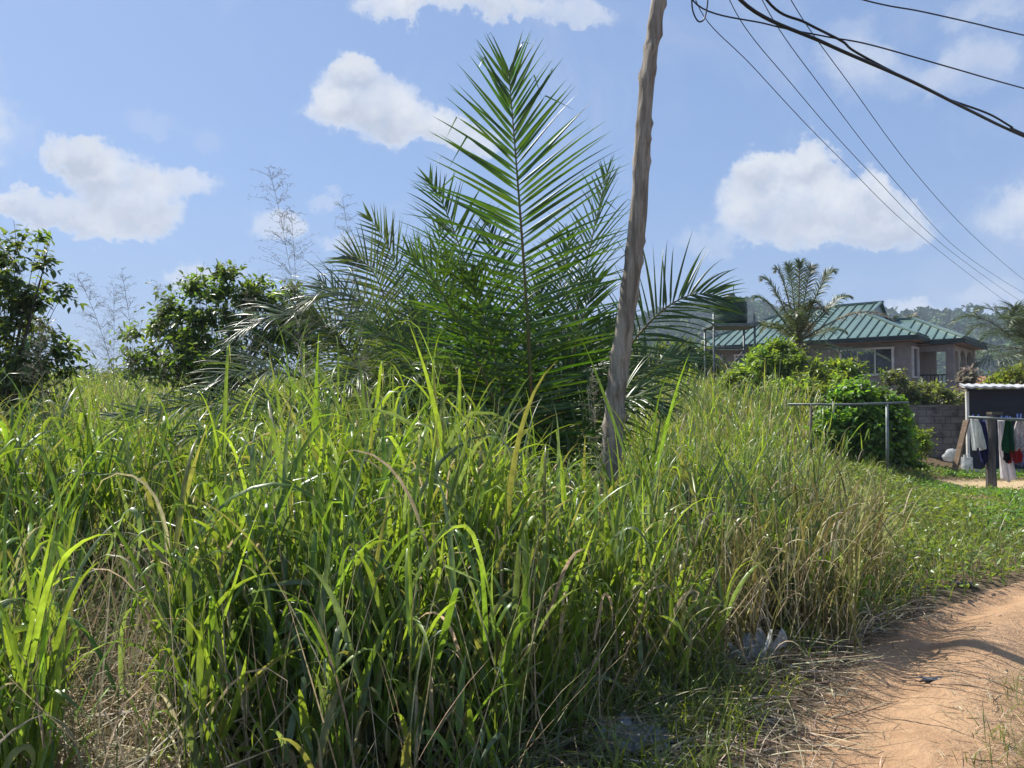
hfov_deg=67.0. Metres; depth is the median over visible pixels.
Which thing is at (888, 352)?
window
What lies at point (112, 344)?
grass stalk
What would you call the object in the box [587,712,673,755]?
plastic sheet
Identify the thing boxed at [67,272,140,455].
grass stalk
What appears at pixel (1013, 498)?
weeds
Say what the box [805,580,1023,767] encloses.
dirt path
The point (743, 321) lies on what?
water tower
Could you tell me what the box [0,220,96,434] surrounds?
broadleaf tree
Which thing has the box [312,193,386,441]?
grass stalk
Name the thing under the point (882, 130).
power wire
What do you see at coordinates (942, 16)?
power cable
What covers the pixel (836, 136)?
power wire
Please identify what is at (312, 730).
tall grass
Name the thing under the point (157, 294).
grass stalk
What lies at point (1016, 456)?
skirt
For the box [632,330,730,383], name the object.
distant bush
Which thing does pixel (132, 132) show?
sky
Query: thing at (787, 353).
leafy bush
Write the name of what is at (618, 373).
utility pole
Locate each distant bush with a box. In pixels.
[48,365,104,384]
[87,361,156,390]
[340,316,447,391]
[578,330,686,413]
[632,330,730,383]
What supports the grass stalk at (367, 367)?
on the ground at (982, 588)
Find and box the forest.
[110,296,1023,401]
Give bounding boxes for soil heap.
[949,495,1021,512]
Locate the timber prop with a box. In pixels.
[951,420,969,472]
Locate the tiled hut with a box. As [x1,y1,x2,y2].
[953,376,1019,390]
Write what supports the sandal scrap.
on the dirt path
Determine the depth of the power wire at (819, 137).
13.74 m
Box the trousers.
[978,419,988,464]
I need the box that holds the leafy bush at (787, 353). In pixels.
[710,334,881,422]
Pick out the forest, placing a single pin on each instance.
(945, 317)
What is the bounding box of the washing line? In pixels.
[968,412,1023,489]
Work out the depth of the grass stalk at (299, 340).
5.95 m
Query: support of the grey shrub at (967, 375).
on the ground at (982, 588)
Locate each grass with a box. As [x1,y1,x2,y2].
[0,324,888,767]
[0,356,868,471]
[0,482,308,767]
[2,370,887,538]
[383,570,922,767]
[948,661,1023,767]
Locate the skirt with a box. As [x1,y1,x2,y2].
[1008,448,1022,463]
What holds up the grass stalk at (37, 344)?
on the ground at (982, 588)
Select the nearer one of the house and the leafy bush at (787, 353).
the leafy bush at (787, 353)
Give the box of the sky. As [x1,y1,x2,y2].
[0,0,1023,377]
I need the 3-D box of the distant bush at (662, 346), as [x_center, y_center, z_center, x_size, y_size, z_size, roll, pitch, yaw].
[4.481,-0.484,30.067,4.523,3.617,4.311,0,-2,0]
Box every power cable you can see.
[693,0,1023,88]
[738,0,1023,137]
[765,0,1023,134]
[863,0,1023,35]
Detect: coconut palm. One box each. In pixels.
[751,257,895,413]
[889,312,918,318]
[947,299,1023,373]
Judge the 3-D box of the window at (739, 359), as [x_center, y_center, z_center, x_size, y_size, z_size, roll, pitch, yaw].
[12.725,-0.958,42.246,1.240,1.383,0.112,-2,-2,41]
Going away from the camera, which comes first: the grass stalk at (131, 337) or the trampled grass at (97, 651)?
the trampled grass at (97, 651)
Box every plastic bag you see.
[724,643,766,663]
[741,628,787,662]
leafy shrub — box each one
[875,367,964,404]
[907,425,937,463]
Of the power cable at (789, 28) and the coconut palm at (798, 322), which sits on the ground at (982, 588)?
the coconut palm at (798, 322)
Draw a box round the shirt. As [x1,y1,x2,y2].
[970,414,986,450]
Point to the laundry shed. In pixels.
(1006, 402)
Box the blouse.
[1014,414,1023,450]
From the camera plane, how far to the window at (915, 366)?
37.56 m
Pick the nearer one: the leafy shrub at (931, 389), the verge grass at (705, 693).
the verge grass at (705, 693)
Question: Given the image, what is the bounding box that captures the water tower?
[702,294,757,410]
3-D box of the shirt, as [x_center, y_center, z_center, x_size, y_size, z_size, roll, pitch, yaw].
[9.390,0.980,15.586,0.267,0.735,0.136,0,-2,0]
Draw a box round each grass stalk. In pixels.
[0,315,105,492]
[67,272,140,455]
[79,280,144,420]
[109,268,170,436]
[138,279,188,438]
[220,282,279,420]
[241,166,358,424]
[267,207,343,426]
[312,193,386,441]
[328,353,401,458]
[578,370,618,498]
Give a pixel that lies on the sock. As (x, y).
(1006, 457)
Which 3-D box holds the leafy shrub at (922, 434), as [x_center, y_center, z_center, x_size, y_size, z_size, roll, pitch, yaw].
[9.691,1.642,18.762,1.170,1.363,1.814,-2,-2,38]
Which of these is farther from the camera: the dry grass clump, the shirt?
the shirt
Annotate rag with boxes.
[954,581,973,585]
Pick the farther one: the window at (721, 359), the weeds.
the window at (721, 359)
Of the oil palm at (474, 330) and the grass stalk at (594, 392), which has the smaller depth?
the grass stalk at (594, 392)
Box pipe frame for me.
[787,401,908,479]
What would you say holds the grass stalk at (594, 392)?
on the ground at (982, 588)
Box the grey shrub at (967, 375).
[947,363,986,404]
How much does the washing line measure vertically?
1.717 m
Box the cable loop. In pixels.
[691,0,707,22]
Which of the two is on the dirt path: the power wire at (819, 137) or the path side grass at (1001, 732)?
the path side grass at (1001, 732)
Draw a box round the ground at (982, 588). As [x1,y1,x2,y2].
[54,412,1023,767]
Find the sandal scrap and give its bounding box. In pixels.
[916,676,941,680]
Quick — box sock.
[1003,452,1010,462]
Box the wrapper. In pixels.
[1013,451,1023,466]
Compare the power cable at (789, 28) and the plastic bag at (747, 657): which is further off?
the power cable at (789, 28)
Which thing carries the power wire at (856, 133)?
attached to the utility pole
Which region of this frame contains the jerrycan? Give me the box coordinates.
[961,454,972,472]
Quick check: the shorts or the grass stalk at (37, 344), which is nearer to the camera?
the grass stalk at (37, 344)
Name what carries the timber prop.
on the ground at (982, 588)
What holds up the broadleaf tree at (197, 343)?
on the ground at (982, 588)
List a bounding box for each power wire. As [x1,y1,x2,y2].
[695,0,1016,309]
[729,0,1022,302]
[762,0,1019,290]
[791,0,1023,279]
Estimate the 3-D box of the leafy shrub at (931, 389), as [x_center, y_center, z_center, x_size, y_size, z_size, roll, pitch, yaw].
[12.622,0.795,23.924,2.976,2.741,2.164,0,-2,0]
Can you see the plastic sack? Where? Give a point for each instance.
(948, 455)
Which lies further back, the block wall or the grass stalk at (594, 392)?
the block wall
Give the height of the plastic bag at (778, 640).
0.246 m
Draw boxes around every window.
[706,355,722,377]
[734,354,746,370]
[839,346,894,375]
[911,346,919,378]
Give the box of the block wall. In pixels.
[907,405,965,462]
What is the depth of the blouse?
15.52 m
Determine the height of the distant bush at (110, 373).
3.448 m
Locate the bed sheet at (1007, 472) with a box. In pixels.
[997,416,1016,482]
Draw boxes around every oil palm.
[94,203,504,457]
[348,31,747,487]
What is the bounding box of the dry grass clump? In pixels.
[653,441,926,672]
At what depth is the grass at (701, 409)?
19.14 m
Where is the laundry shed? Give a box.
[959,383,1023,471]
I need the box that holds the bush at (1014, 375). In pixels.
[977,359,1023,388]
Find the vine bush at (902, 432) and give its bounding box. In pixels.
[798,373,929,469]
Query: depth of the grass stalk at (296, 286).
6.93 m
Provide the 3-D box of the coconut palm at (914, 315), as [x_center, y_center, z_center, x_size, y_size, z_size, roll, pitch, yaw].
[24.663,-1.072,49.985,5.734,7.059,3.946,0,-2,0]
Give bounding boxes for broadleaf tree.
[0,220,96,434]
[104,259,344,424]
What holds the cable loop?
hanging from the power cable at (789, 28)
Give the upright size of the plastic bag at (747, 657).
0.142 m
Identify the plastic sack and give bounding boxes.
[942,448,961,462]
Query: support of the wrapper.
hanging from the washing line
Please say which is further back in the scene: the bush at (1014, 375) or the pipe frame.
the bush at (1014, 375)
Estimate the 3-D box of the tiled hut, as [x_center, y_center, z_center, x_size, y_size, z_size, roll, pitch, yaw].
[21.508,1.248,34.931,1.754,3.224,2.438,0,-2,0]
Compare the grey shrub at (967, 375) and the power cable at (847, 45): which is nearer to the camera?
the power cable at (847, 45)
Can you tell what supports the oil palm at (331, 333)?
on the ground at (982, 588)
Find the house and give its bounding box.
[688,301,987,410]
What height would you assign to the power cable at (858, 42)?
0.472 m
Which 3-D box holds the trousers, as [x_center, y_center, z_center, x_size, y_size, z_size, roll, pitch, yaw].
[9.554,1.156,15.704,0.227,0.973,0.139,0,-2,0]
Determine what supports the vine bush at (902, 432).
on the ground at (982, 588)
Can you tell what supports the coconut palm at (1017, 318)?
on the ground at (982, 588)
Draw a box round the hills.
[544,308,1022,374]
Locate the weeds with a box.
[806,439,1023,629]
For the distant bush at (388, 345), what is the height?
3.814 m
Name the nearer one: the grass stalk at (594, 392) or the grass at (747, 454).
the grass stalk at (594, 392)
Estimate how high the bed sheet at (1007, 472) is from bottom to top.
1.354 m
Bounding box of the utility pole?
[599,0,666,500]
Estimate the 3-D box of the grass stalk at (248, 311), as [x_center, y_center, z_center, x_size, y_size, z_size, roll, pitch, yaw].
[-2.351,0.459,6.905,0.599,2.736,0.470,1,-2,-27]
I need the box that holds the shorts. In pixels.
[1001,416,1013,453]
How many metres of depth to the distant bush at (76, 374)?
39.77 m
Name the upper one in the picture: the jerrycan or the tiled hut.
the tiled hut
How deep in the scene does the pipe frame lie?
15.18 m
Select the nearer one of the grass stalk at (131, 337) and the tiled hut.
the grass stalk at (131, 337)

